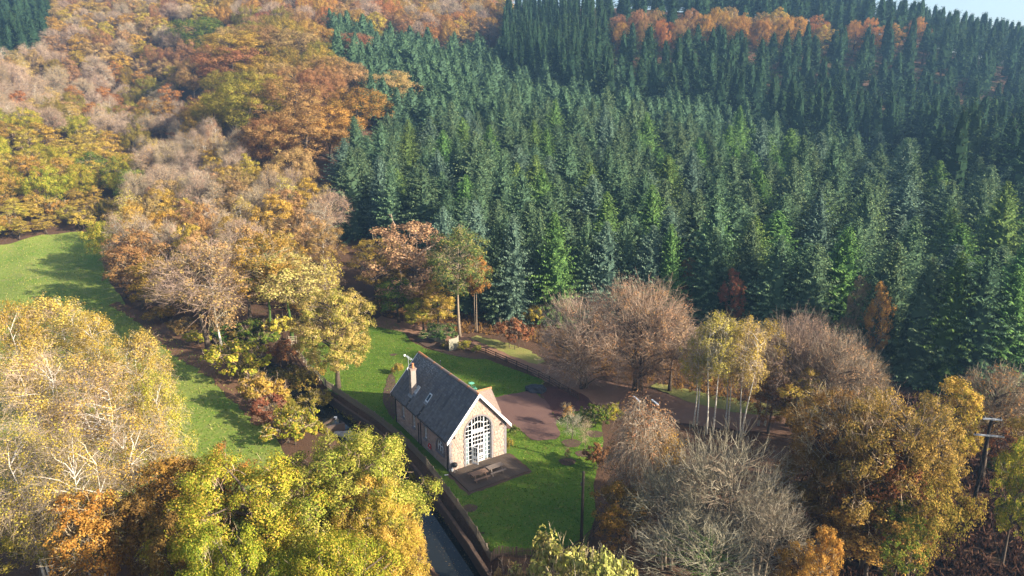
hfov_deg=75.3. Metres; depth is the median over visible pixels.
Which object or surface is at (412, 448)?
picket fence
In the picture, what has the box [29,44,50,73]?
half bare tree
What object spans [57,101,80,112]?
beech tree
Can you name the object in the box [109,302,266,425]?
leafy track
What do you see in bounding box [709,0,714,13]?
fir tree
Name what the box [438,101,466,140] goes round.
spruce tree
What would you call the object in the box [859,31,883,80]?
fir tree
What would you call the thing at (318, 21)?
oak tree
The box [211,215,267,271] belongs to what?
half bare tree
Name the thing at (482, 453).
glazed door
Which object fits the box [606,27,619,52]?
fir tree
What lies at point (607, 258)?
spruce tree
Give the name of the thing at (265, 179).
half bare tree
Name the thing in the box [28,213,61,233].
broadleaf tree
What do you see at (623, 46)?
fir tree
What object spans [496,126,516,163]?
spruce tree
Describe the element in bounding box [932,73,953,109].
fir tree
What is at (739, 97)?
fir tree
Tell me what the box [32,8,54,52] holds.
fir tree
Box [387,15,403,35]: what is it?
beech tree
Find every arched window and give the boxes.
[435,440,443,457]
[466,416,490,463]
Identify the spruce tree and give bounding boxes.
[320,138,353,197]
[326,147,376,246]
[332,146,373,195]
[335,147,372,228]
[336,115,374,151]
[357,156,405,238]
[360,135,375,166]
[365,128,396,171]
[366,120,392,149]
[370,160,411,250]
[373,136,410,185]
[382,112,394,135]
[386,118,418,142]
[387,128,402,151]
[393,168,408,223]
[394,166,446,250]
[396,133,421,191]
[399,120,421,157]
[400,163,438,236]
[409,117,440,153]
[410,146,433,182]
[412,144,423,161]
[413,125,420,143]
[414,206,458,303]
[416,135,436,165]
[417,116,440,145]
[425,150,457,200]
[425,220,488,313]
[427,190,460,238]
[431,130,451,175]
[431,171,457,212]
[432,106,446,137]
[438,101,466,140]
[442,133,464,199]
[445,126,459,149]
[447,131,493,202]
[450,130,470,154]
[450,197,490,244]
[450,200,491,294]
[454,117,471,141]
[454,174,474,212]
[457,138,496,222]
[458,108,482,128]
[459,176,506,235]
[468,121,486,143]
[469,112,486,140]
[475,216,515,324]
[480,121,501,145]
[480,125,500,158]
[481,110,499,132]
[481,212,526,291]
[482,213,541,326]
[483,199,509,247]
[484,137,509,192]
[486,150,516,214]
[492,90,519,128]
[494,99,514,141]
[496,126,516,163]
[499,147,512,167]
[501,168,542,225]
[506,83,526,126]
[506,125,532,165]
[507,144,531,176]
[508,163,530,197]
[509,119,528,142]
[515,200,548,284]
[521,101,549,138]
[522,208,550,315]
[524,153,550,195]
[525,144,545,169]
[525,212,585,328]
[526,97,561,129]
[527,120,542,152]
[529,169,555,212]
[534,127,558,167]
[535,192,565,249]
[539,122,552,144]
[540,155,558,184]
[544,99,569,134]
[544,186,579,226]
[548,137,584,204]
[549,124,564,159]
[549,174,577,198]
[552,133,593,169]
[560,211,594,242]
[560,217,581,263]
[561,106,598,141]
[562,174,617,236]
[563,110,574,136]
[563,184,581,215]
[566,232,597,299]
[568,215,599,322]
[571,107,597,140]
[572,162,604,203]
[572,221,636,324]
[573,133,594,161]
[576,146,601,191]
[580,191,624,263]
[581,125,600,159]
[588,98,599,133]
[591,147,605,181]
[592,104,612,150]
[592,117,628,153]
[596,86,620,121]
[596,130,631,176]
[596,145,615,191]
[599,159,635,218]
[600,157,637,204]
[603,118,633,155]
[610,113,619,130]
[612,216,641,323]
[615,98,644,145]
[615,204,634,244]
[615,215,662,274]
[620,169,657,222]
[620,224,672,325]
[625,132,646,165]
[625,149,644,187]
[626,130,654,156]
[630,112,666,152]
[631,170,660,198]
[633,185,678,245]
[635,178,685,229]
[637,100,661,142]
[640,145,659,178]
[649,206,696,304]
[651,222,697,327]
[652,147,665,173]
[653,111,675,148]
[653,139,675,156]
[653,154,681,188]
[654,135,702,178]
[654,155,690,210]
[659,105,684,137]
[664,121,690,148]
[674,187,691,228]
[675,146,708,201]
[676,188,708,252]
[678,194,740,324]
[680,226,736,333]
[682,112,699,145]
[685,142,705,173]
[686,201,736,294]
[690,137,709,175]
[694,125,703,138]
[696,131,715,160]
[697,146,725,179]
[697,168,714,206]
[701,119,722,150]
[701,138,730,172]
[701,179,730,211]
[703,167,740,206]
[708,125,745,159]
[710,219,768,338]
[712,155,753,200]
[718,120,733,139]
[718,145,756,176]
[720,194,762,266]
[723,153,754,194]
[726,214,773,319]
[728,183,771,230]
[731,235,802,350]
[732,105,750,153]
[734,136,746,153]
[741,170,778,230]
[743,118,783,170]
[744,205,764,226]
[746,125,756,153]
[747,151,764,180]
[747,160,781,214]
[753,162,785,203]
[759,193,806,231]
[760,157,811,227]
[761,210,805,265]
[763,196,804,249]
[765,155,788,176]
[766,110,784,155]
[767,132,779,162]
[768,243,849,351]
[769,128,800,170]
[774,133,825,198]
[774,166,815,217]
[780,129,808,146]
[786,243,832,323]
[788,185,838,260]
[793,193,837,254]
[798,192,842,249]
[801,180,847,235]
[807,132,830,173]
[807,142,823,182]
[808,151,824,195]
[812,135,854,203]
[814,227,873,356]
[816,167,855,233]
[817,124,842,148]
[823,218,884,329]
[824,223,882,282]
[830,182,892,268]
[830,195,889,259]
[832,144,867,172]
[835,184,897,244]
[839,153,860,186]
[839,158,859,202]
[839,240,915,375]
[840,137,867,169]
[843,134,867,177]
[843,146,860,183]
[844,173,886,227]
[845,174,892,218]
[845,241,924,344]
[848,169,892,210]
[851,154,892,185]
[851,161,886,197]
[857,151,890,177]
[861,132,890,165]
[863,143,889,165]
[868,230,928,272]
[874,255,967,393]
[877,215,923,255]
[880,174,932,252]
[880,216,940,283]
[883,143,927,205]
[883,149,917,194]
[886,137,923,182]
[886,138,915,172]
[887,162,936,227]
[888,141,903,165]
[889,147,922,173]
[897,249,992,395]
[911,138,923,169]
[912,244,976,297]
[916,151,948,179]
[916,179,959,247]
[918,156,937,192]
[918,160,960,206]
[918,180,967,246]
[919,195,971,261]
[922,208,978,266]
[922,229,978,272]
[923,180,963,217]
[924,248,1023,401]
[933,221,985,278]
[956,178,997,243]
[958,164,996,215]
[960,165,1002,217]
[961,266,1023,400]
[962,176,999,216]
[963,157,987,194]
[967,212,1019,259]
[968,181,1023,273]
[972,245,1014,287]
[985,156,995,169]
[988,304,1023,396]
[997,166,1011,191]
[998,177,1023,211]
[998,244,1023,303]
[1014,196,1023,226]
[1015,207,1023,242]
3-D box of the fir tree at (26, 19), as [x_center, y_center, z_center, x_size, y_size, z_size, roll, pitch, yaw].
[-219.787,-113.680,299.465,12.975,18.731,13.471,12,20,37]
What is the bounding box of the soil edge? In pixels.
[446,453,531,494]
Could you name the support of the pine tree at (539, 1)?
on the ground at (362, 288)
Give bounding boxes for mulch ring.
[463,504,477,511]
[558,458,575,464]
[561,439,580,446]
[575,451,587,456]
[586,431,602,436]
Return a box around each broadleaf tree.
[0,198,28,215]
[0,489,63,575]
[8,128,42,156]
[8,155,41,196]
[14,201,44,219]
[22,122,61,149]
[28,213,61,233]
[36,487,131,575]
[44,17,62,38]
[45,138,83,159]
[46,17,66,39]
[50,0,58,20]
[51,157,90,185]
[55,8,79,34]
[64,4,85,23]
[64,188,87,209]
[65,199,85,211]
[66,33,91,67]
[68,49,87,77]
[70,132,104,155]
[71,143,103,176]
[75,12,100,31]
[76,25,98,44]
[78,0,96,17]
[78,19,97,29]
[94,2,110,16]
[94,21,117,43]
[97,478,181,575]
[98,240,137,298]
[99,201,121,217]
[101,17,121,38]
[109,51,132,72]
[115,13,138,30]
[119,454,213,567]
[120,199,151,251]
[126,252,193,319]
[127,33,146,62]
[130,0,148,12]
[130,40,158,68]
[133,13,154,43]
[141,508,206,575]
[143,188,177,235]
[143,208,181,268]
[147,15,171,28]
[147,210,183,260]
[150,0,168,27]
[152,19,172,49]
[161,65,183,89]
[162,197,199,229]
[170,222,211,300]
[176,0,192,16]
[178,116,204,143]
[184,0,209,25]
[186,3,215,30]
[189,0,206,16]
[199,155,225,177]
[200,440,257,548]
[203,6,223,26]
[203,148,224,166]
[205,0,223,18]
[207,229,232,254]
[213,165,239,188]
[213,215,247,252]
[223,228,300,341]
[232,153,259,185]
[235,164,260,189]
[235,249,334,339]
[242,165,264,199]
[248,193,296,232]
[251,6,261,17]
[258,233,311,309]
[291,176,320,237]
[346,238,412,298]
[366,11,387,34]
[416,1,426,13]
[422,224,494,336]
[452,16,468,40]
[459,0,473,8]
[490,6,503,24]
[589,478,653,559]
[735,12,753,34]
[739,373,799,433]
[769,6,790,34]
[775,366,834,441]
[782,450,864,560]
[796,525,844,575]
[809,421,941,572]
[812,24,834,57]
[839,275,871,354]
[929,396,1002,463]
[973,415,1021,466]
[992,415,1023,489]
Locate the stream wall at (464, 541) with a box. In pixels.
[319,388,490,575]
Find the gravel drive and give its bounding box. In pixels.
[495,391,559,440]
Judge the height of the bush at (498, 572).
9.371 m
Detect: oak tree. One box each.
[0,108,15,137]
[0,136,13,161]
[0,164,29,204]
[3,106,43,142]
[13,143,57,166]
[15,165,75,204]
[32,102,65,138]
[37,96,69,136]
[43,58,67,82]
[45,145,84,173]
[55,103,78,137]
[56,114,95,140]
[57,102,82,132]
[59,91,86,115]
[60,162,97,200]
[64,0,83,16]
[77,217,124,259]
[84,28,109,55]
[91,30,115,63]
[93,103,111,123]
[102,161,136,194]
[104,0,120,12]
[106,153,150,179]
[114,100,142,134]
[116,66,136,91]
[116,86,148,103]
[118,122,152,153]
[127,108,156,136]
[134,75,158,97]
[139,44,161,77]
[144,4,167,27]
[150,81,162,108]
[152,48,176,75]
[155,86,181,110]
[159,0,177,21]
[164,16,225,45]
[165,58,212,97]
[168,38,196,63]
[169,60,204,88]
[175,45,270,79]
[175,101,229,144]
[179,95,214,121]
[183,95,232,131]
[185,35,207,55]
[189,44,221,80]
[197,68,237,115]
[198,30,274,69]
[198,33,229,66]
[198,80,286,135]
[204,79,259,122]
[209,26,243,50]
[213,69,268,117]
[216,2,233,23]
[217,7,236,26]
[220,0,235,13]
[224,23,295,55]
[224,24,236,45]
[231,4,263,28]
[232,54,297,83]
[233,20,262,48]
[233,111,300,169]
[238,109,348,167]
[239,71,284,114]
[241,0,258,14]
[241,14,265,34]
[246,76,327,132]
[252,10,280,24]
[253,60,295,105]
[255,14,296,50]
[255,45,302,72]
[262,145,319,204]
[264,17,303,47]
[264,27,329,59]
[265,65,312,109]
[266,0,288,14]
[268,5,292,25]
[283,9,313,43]
[291,66,333,114]
[291,105,367,160]
[292,54,358,98]
[294,0,315,18]
[294,19,321,42]
[294,45,341,77]
[295,0,310,15]
[299,39,334,68]
[304,63,346,110]
[308,0,325,13]
[309,13,346,39]
[310,24,333,45]
[315,2,334,23]
[315,5,333,22]
[317,0,338,13]
[318,32,371,58]
[320,86,394,135]
[329,60,367,99]
[349,8,372,24]
[359,69,423,102]
[367,0,386,20]
[378,0,397,15]
[382,0,403,23]
[388,7,406,29]
[396,1,410,11]
[416,6,433,31]
[420,0,441,8]
[420,20,441,42]
[434,14,459,44]
[436,19,459,45]
[445,11,466,29]
[459,1,470,14]
[461,7,476,35]
[480,16,498,43]
[482,0,496,18]
[607,14,625,43]
[612,21,629,48]
[625,8,652,48]
[635,18,655,49]
[647,8,666,34]
[653,19,676,55]
[670,18,693,45]
[678,9,701,36]
[692,13,715,41]
[705,7,730,34]
[717,6,738,35]
[726,15,751,42]
[748,11,775,37]
[748,17,772,47]
[767,382,917,551]
[770,14,794,48]
[783,16,807,43]
[804,15,828,39]
[833,379,972,569]
[846,20,865,56]
[857,17,883,44]
[866,452,988,575]
[876,22,904,50]
[902,16,932,47]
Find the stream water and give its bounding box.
[215,343,479,575]
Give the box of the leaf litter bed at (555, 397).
[539,386,592,419]
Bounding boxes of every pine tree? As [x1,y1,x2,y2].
[494,18,510,64]
[498,5,505,30]
[499,21,511,57]
[503,0,509,12]
[503,12,510,36]
[504,23,518,67]
[505,0,512,23]
[510,8,516,24]
[512,0,521,32]
[513,31,525,69]
[517,18,527,45]
[518,0,523,25]
[518,29,529,68]
[522,5,531,31]
[522,13,530,31]
[523,34,538,76]
[527,20,533,44]
[528,6,534,29]
[529,19,536,54]
[531,0,540,20]
[533,0,540,21]
[534,26,542,70]
[534,39,553,82]
[542,22,550,67]
[543,22,550,52]
[545,16,553,72]
[547,25,553,68]
[549,0,554,19]
[549,28,561,67]
[550,29,560,79]
[550,30,560,65]
[554,8,561,30]
[555,37,569,81]
[559,0,565,27]
[560,0,568,19]
[560,8,570,49]
[560,17,570,60]
[567,25,580,55]
[569,0,579,22]
[571,3,578,24]
[576,29,584,67]
[579,0,585,51]
[579,10,586,49]
[580,16,594,59]
[581,25,596,71]
[582,0,590,22]
[587,0,598,24]
[587,4,596,33]
[593,26,605,72]
[596,0,608,24]
[600,8,611,51]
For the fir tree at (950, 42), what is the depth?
292.92 m
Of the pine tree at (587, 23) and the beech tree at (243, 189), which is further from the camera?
the pine tree at (587, 23)
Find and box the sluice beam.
[323,416,336,424]
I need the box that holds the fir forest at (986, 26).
[630,0,1023,64]
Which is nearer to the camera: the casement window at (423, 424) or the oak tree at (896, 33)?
the casement window at (423, 424)
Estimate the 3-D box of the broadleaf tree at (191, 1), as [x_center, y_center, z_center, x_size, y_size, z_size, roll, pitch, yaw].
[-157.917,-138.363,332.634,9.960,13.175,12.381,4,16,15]
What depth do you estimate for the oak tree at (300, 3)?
315.16 m
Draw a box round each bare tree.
[0,59,15,88]
[0,64,13,82]
[0,104,26,125]
[3,63,33,82]
[13,99,33,113]
[21,105,50,142]
[26,93,53,105]
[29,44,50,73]
[37,90,54,108]
[37,104,68,138]
[38,27,65,45]
[41,73,69,91]
[42,64,69,87]
[46,51,66,68]
[54,0,71,22]
[61,23,93,51]
[63,15,83,43]
[72,8,92,21]
[72,77,95,98]
[80,88,103,108]
[81,55,108,82]
[85,102,111,124]
[85,114,118,146]
[91,10,108,26]
[91,110,114,127]
[95,0,110,17]
[96,101,112,115]
[103,11,128,25]
[108,37,135,69]
[108,119,134,151]
[109,111,139,136]
[111,3,130,18]
[112,82,133,98]
[116,21,143,35]
[116,167,150,203]
[127,142,165,177]
[133,111,165,134]
[139,233,255,352]
[143,163,187,212]
[144,0,160,19]
[145,162,165,184]
[146,217,183,285]
[148,89,176,114]
[148,111,179,142]
[151,137,186,175]
[152,24,170,50]
[155,1,183,26]
[158,29,183,50]
[167,119,182,140]
[169,100,184,118]
[170,107,190,123]
[172,175,216,209]
[175,3,198,31]
[175,168,214,196]
[199,162,237,181]
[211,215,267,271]
[214,140,241,164]
[222,126,249,152]
[228,2,241,11]
[230,5,251,22]
[232,184,280,225]
[236,0,250,6]
[237,223,272,302]
[249,164,282,198]
[258,0,280,15]
[278,165,304,217]
[282,0,298,9]
[291,4,317,24]
[296,183,323,204]
[307,187,355,254]
[355,0,374,10]
[358,1,380,15]
[403,3,422,20]
[411,19,425,33]
[414,11,441,29]
[424,1,440,16]
[432,0,451,10]
[436,0,457,14]
[443,0,464,20]
[467,1,490,16]
[474,9,489,22]
[481,21,497,46]
[531,287,631,390]
[563,270,705,397]
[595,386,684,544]
[614,500,784,575]
[620,455,726,570]
[628,411,809,574]
[642,300,701,390]
[703,471,820,575]
[733,304,853,431]
[778,320,899,431]
[838,348,892,397]
[956,356,1023,479]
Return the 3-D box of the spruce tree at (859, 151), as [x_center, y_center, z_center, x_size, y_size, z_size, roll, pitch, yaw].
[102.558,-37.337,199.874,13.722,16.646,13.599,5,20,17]
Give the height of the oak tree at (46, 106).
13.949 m
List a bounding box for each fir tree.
[0,0,11,24]
[0,6,8,39]
[0,10,28,49]
[0,25,5,49]
[0,33,6,62]
[1,24,18,58]
[8,5,23,29]
[9,28,46,64]
[10,0,15,14]
[13,16,33,49]
[14,0,23,10]
[16,2,24,26]
[21,0,32,18]
[21,15,36,44]
[23,8,41,43]
[25,18,42,52]
[28,0,38,17]
[32,0,60,20]
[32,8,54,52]
[35,0,59,27]
[44,0,53,16]
[557,46,579,86]
[576,37,601,95]
[582,36,599,84]
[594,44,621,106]
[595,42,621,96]
[595,43,616,76]
[596,13,618,45]
[605,0,619,21]
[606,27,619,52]
[607,8,615,43]
[613,53,635,89]
[614,0,631,15]
[614,31,631,75]
[615,0,636,24]
[617,35,638,77]
[621,21,641,55]
[622,62,644,102]
[630,39,650,92]
[631,0,640,23]
[632,26,655,58]
[633,0,648,24]
[634,23,657,64]
[634,42,662,71]
[634,56,660,99]
[641,54,665,104]
[643,30,668,84]
[646,62,667,95]
[648,0,665,16]
[648,0,669,22]
[656,60,689,99]
[658,10,678,47]
[660,39,672,73]
[661,0,686,25]
[665,0,683,12]
[665,33,687,82]
[670,27,699,69]
[677,65,691,99]
[679,0,694,26]
[683,0,709,22]
[683,65,714,103]
[684,49,706,90]
[691,22,706,53]
[692,50,718,99]
[697,27,718,59]
[697,37,717,73]
[702,0,711,21]
[704,49,718,96]
[705,0,730,29]
[706,34,719,59]
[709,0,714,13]
[709,63,734,112]
[714,59,733,103]
[715,26,736,77]
[716,24,722,49]
[719,36,742,83]
[722,67,756,116]
[723,0,734,23]
[723,65,750,109]
[727,31,741,68]
[729,0,741,18]
[733,0,756,22]
[734,5,751,31]
[735,36,751,65]
[736,34,754,73]
[739,0,759,21]
[739,28,751,61]
[745,61,757,100]
[746,66,773,123]
[749,41,773,72]
[751,37,775,90]
[754,0,763,14]
[755,56,768,95]
[757,0,771,36]
[758,0,779,25]
[764,74,780,108]
[764,74,783,98]
[765,45,777,83]
[766,31,781,73]
[768,0,777,16]
[769,81,809,130]
[771,29,800,74]
[771,71,798,109]
[772,0,793,29]
[772,88,791,122]
[779,0,792,13]
[779,63,792,95]
[781,55,798,78]
[781,88,815,137]
[785,1,809,30]
[787,0,808,28]
[790,29,804,69]
[799,39,816,88]
[800,38,830,74]
[800,75,812,110]
[801,0,814,22]
[801,23,812,54]
[803,65,816,98]
[803,92,815,130]
[804,82,826,115]
[805,82,831,140]
[807,87,838,131]
[808,0,833,20]
[808,57,833,88]
[808,101,844,150]
[810,0,817,17]
[810,0,831,31]
[810,33,824,56]
[814,0,836,24]
[814,56,828,83]
[821,76,836,108]
[822,4,850,39]
[823,29,851,64]
[825,25,855,54]
[825,34,850,73]
[827,57,848,83]
[830,0,845,27]
[830,18,843,39]
[830,61,848,97]
[832,66,850,109]
[832,79,849,119]
[832,90,856,130]
[834,107,864,153]
[842,0,860,30]
[844,0,858,22]
[844,65,864,91]
[845,50,870,89]
[846,72,863,109]
[848,34,876,83]
[851,26,880,57]
[852,0,879,32]
[852,86,870,124]
[853,88,874,123]
[854,0,872,32]
[854,104,877,156]
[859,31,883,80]
[864,58,895,95]
[865,90,904,159]
[867,73,884,110]
[868,92,884,143]
[871,0,879,25]
[871,0,899,33]
[873,0,890,40]
[874,101,910,154]
[875,10,898,57]
[875,28,902,65]
[877,69,898,107]
[880,15,907,50]
[882,87,904,136]
[883,82,913,140]
[887,50,909,89]
[889,26,922,69]
[894,2,910,46]
[894,16,925,59]
[894,102,930,157]
[896,72,926,113]
[900,93,930,143]
[900,96,948,161]
[901,38,920,81]
[903,1,922,37]
[904,89,921,138]
[906,1,924,40]
[914,43,943,73]
[915,124,954,180]
[916,67,935,92]
[916,72,941,105]
[917,22,939,64]
[917,55,941,84]
[918,23,938,56]
[919,79,943,112]
[927,93,943,110]
[927,106,981,199]
[931,14,945,44]
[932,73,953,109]
[934,16,962,53]
[935,9,965,50]
[935,25,958,80]
[935,36,978,89]
[936,27,956,72]
[936,57,964,88]
[938,64,962,90]
[938,92,958,127]
[942,106,959,154]
[943,93,967,122]
[946,96,993,177]
[947,104,1001,178]
[955,21,980,54]
[955,56,985,98]
[959,18,987,58]
[960,77,983,103]
[960,96,971,112]
[962,34,976,85]
[963,77,981,108]
[965,51,997,99]
[966,26,985,69]
[977,25,1005,65]
[978,92,996,141]
[979,48,998,96]
[980,112,1005,166]
[984,112,1017,174]
[986,31,1005,69]
[987,36,1004,82]
[987,95,1007,120]
[987,96,1011,142]
[987,122,1021,182]
[988,112,1023,177]
[989,116,1023,198]
[991,80,1005,101]
[994,37,1020,79]
[995,17,1009,63]
[1000,93,1016,115]
[1001,67,1021,101]
[1002,58,1023,90]
[1003,25,1023,63]
[1006,61,1023,96]
[1006,76,1023,108]
[1006,97,1022,123]
[1009,92,1023,117]
[1014,98,1023,121]
[1016,43,1023,68]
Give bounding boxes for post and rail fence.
[288,336,325,385]
[461,342,578,400]
[565,511,618,553]
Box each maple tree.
[0,151,21,189]
[0,167,20,215]
[1,204,30,220]
[3,218,30,239]
[10,146,49,187]
[21,191,43,217]
[38,156,80,199]
[54,204,77,224]
[73,124,104,147]
[73,151,107,188]
[74,160,107,197]
[81,196,109,209]
[85,185,103,201]
[89,141,114,177]
[95,130,124,156]
[97,156,129,198]
[107,151,138,179]
[113,169,146,195]
[134,446,355,575]
[174,512,293,575]
[252,424,443,575]
[279,527,411,575]
[284,285,376,388]
[329,466,431,575]
[374,277,420,322]
[403,294,440,329]
[414,280,456,323]
[867,500,939,575]
[912,375,984,482]
[986,450,1011,476]
[989,436,1023,567]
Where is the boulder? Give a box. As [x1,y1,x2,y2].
[338,431,351,437]
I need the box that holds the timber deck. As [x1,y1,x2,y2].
[449,453,528,491]
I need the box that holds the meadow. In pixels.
[0,230,286,556]
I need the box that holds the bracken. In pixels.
[740,390,1023,575]
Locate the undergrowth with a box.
[373,293,905,409]
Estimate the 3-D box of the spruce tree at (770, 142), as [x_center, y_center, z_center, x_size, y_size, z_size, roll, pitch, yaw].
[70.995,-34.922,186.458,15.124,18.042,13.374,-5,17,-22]
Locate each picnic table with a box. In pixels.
[468,468,490,482]
[483,462,506,476]
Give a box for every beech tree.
[0,120,25,154]
[1,56,18,85]
[8,90,31,104]
[21,98,42,130]
[23,48,45,80]
[42,35,64,57]
[48,5,63,19]
[48,7,64,23]
[50,44,76,63]
[55,57,80,83]
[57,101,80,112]
[58,23,81,50]
[60,65,83,85]
[62,85,86,100]
[74,0,91,12]
[80,102,96,137]
[81,42,113,73]
[92,6,114,21]
[96,86,110,106]
[99,227,176,308]
[103,61,123,88]
[103,93,122,106]
[111,0,127,8]
[114,29,132,58]
[116,105,141,129]
[123,0,140,17]
[124,13,141,36]
[126,59,155,79]
[129,69,153,89]
[131,99,154,127]
[133,7,148,20]
[135,195,171,256]
[138,16,156,49]
[139,187,172,209]
[140,4,156,32]
[140,96,154,114]
[151,100,181,133]
[151,132,183,165]
[151,174,187,215]
[152,57,172,82]
[157,83,184,109]
[162,199,203,241]
[171,22,195,45]
[174,227,207,256]
[177,229,225,306]
[183,200,217,245]
[203,224,275,325]
[205,173,232,211]
[209,196,257,230]
[217,163,254,209]
[221,180,261,217]
[258,0,271,10]
[261,216,302,253]
[265,188,306,233]
[271,7,297,19]
[278,2,293,18]
[279,207,326,279]
[301,222,348,272]
[329,3,349,13]
[333,7,352,23]
[339,5,354,14]
[341,0,356,8]
[350,0,362,10]
[361,214,463,320]
[370,13,387,31]
[380,10,394,28]
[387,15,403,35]
[395,14,413,31]
[398,11,420,30]
[412,0,429,15]
[422,9,443,26]
[440,10,455,31]
[456,25,473,44]
[461,256,493,331]
[465,17,484,35]
[467,19,488,41]
[468,0,484,16]
[482,0,498,16]
[492,20,502,40]
[494,0,504,17]
[495,13,502,30]
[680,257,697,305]
[717,268,746,321]
[773,538,818,575]
[823,495,926,575]
[860,281,897,361]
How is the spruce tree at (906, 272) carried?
on the ground at (362, 288)
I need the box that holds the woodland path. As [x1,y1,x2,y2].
[366,316,791,434]
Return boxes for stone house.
[390,351,511,471]
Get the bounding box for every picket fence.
[325,379,490,561]
[491,546,564,562]
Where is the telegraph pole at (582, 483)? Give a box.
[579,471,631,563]
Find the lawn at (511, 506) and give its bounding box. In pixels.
[301,325,602,555]
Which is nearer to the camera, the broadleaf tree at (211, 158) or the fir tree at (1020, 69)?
the broadleaf tree at (211, 158)
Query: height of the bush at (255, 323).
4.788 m
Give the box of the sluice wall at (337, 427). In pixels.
[325,422,344,431]
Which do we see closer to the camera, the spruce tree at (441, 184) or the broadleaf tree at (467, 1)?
the spruce tree at (441, 184)
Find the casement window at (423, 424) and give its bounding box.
[423,424,426,440]
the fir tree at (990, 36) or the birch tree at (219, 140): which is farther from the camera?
the fir tree at (990, 36)
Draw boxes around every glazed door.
[472,446,477,464]
[478,443,483,460]
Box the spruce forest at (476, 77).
[320,8,892,165]
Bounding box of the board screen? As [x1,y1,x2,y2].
[449,336,458,350]
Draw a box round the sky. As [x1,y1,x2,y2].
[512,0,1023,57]
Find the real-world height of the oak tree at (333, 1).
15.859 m
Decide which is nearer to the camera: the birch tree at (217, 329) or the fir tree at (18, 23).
the birch tree at (217, 329)
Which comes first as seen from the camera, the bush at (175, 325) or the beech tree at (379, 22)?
the bush at (175, 325)
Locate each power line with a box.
[978,439,1002,575]
[994,420,1023,530]
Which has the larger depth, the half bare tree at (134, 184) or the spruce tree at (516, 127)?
the spruce tree at (516, 127)
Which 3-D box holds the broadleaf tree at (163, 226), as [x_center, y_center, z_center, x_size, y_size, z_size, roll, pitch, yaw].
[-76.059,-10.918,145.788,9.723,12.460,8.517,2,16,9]
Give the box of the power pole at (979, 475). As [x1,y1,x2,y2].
[973,416,1003,508]
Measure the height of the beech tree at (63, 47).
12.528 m
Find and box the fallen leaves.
[321,322,599,553]
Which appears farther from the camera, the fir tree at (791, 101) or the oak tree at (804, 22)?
the oak tree at (804, 22)
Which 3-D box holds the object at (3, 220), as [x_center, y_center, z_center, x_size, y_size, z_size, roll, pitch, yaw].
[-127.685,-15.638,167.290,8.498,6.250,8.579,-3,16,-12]
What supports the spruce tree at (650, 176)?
on the ground at (362, 288)
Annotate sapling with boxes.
[546,412,587,439]
[560,404,575,428]
[564,448,571,459]
[575,418,593,443]
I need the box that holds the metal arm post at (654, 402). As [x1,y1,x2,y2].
[651,399,658,418]
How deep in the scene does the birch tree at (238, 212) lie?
144.12 m
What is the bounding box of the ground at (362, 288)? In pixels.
[0,0,1023,575]
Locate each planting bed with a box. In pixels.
[383,373,395,418]
[417,336,490,358]
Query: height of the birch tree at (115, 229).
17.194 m
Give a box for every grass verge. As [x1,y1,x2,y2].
[471,335,545,363]
[652,383,785,415]
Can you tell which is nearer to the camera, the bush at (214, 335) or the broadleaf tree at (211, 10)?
the bush at (214, 335)
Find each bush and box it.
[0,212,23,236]
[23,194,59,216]
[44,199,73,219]
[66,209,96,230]
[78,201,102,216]
[99,194,119,213]
[140,305,177,323]
[164,316,199,334]
[181,328,211,345]
[199,337,271,382]
[208,322,240,343]
[216,330,248,343]
[233,314,264,340]
[235,368,291,409]
[247,329,280,351]
[248,389,285,422]
[258,405,323,444]
[261,312,297,341]
[265,339,300,367]
[271,363,327,392]
[285,298,331,324]
[295,385,333,406]
[296,275,349,295]
[348,297,380,315]
[390,363,403,372]
[418,321,457,339]
[427,329,445,343]
[457,340,470,349]
[471,345,481,352]
[490,558,529,575]
[494,316,533,348]
[506,438,514,448]
[507,522,596,575]
[509,424,520,435]
[521,302,544,320]
[567,545,637,575]
[579,402,612,426]
[582,442,613,469]
[602,401,622,420]
[993,489,1023,528]
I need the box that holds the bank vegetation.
[216,348,450,529]
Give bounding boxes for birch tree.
[0,46,13,61]
[0,79,17,102]
[0,81,12,107]
[0,90,14,107]
[0,98,27,119]
[0,99,21,121]
[0,297,61,425]
[0,337,117,492]
[0,407,92,575]
[3,48,28,67]
[10,68,27,96]
[12,291,104,409]
[13,54,32,90]
[14,83,30,102]
[15,79,46,100]
[17,42,34,68]
[18,417,140,575]
[31,41,51,66]
[32,73,50,95]
[32,348,166,510]
[44,86,61,100]
[47,86,66,104]
[59,104,84,140]
[63,309,140,426]
[77,65,101,91]
[78,396,201,562]
[89,75,109,96]
[98,66,117,88]
[100,209,134,283]
[102,95,117,108]
[105,325,177,453]
[108,184,137,223]
[113,205,141,229]
[121,171,146,202]
[121,208,160,275]
[122,210,150,251]
[131,135,151,153]
[133,368,200,493]
[137,137,150,155]
[144,138,169,167]
[145,98,169,121]
[151,185,172,213]
[158,81,180,109]
[163,148,191,176]
[165,164,185,192]
[170,123,196,149]
[172,127,191,158]
[172,174,189,202]
[174,237,256,351]
[178,138,205,170]
[179,158,200,198]
[184,163,212,214]
[185,128,201,166]
[187,134,213,165]
[187,148,205,175]
[190,193,220,242]
[194,118,212,150]
[196,174,234,226]
[197,113,221,153]
[205,119,223,160]
[208,130,224,158]
[209,206,236,238]
[211,235,240,304]
[220,150,244,179]
[226,144,252,171]
[230,195,258,228]
[270,174,297,211]
[278,230,304,275]
[303,196,337,249]
[312,251,345,325]
[315,182,340,228]
[639,427,689,540]
[677,321,719,426]
[696,309,743,434]
[711,316,753,430]
[723,313,772,439]
[746,318,793,425]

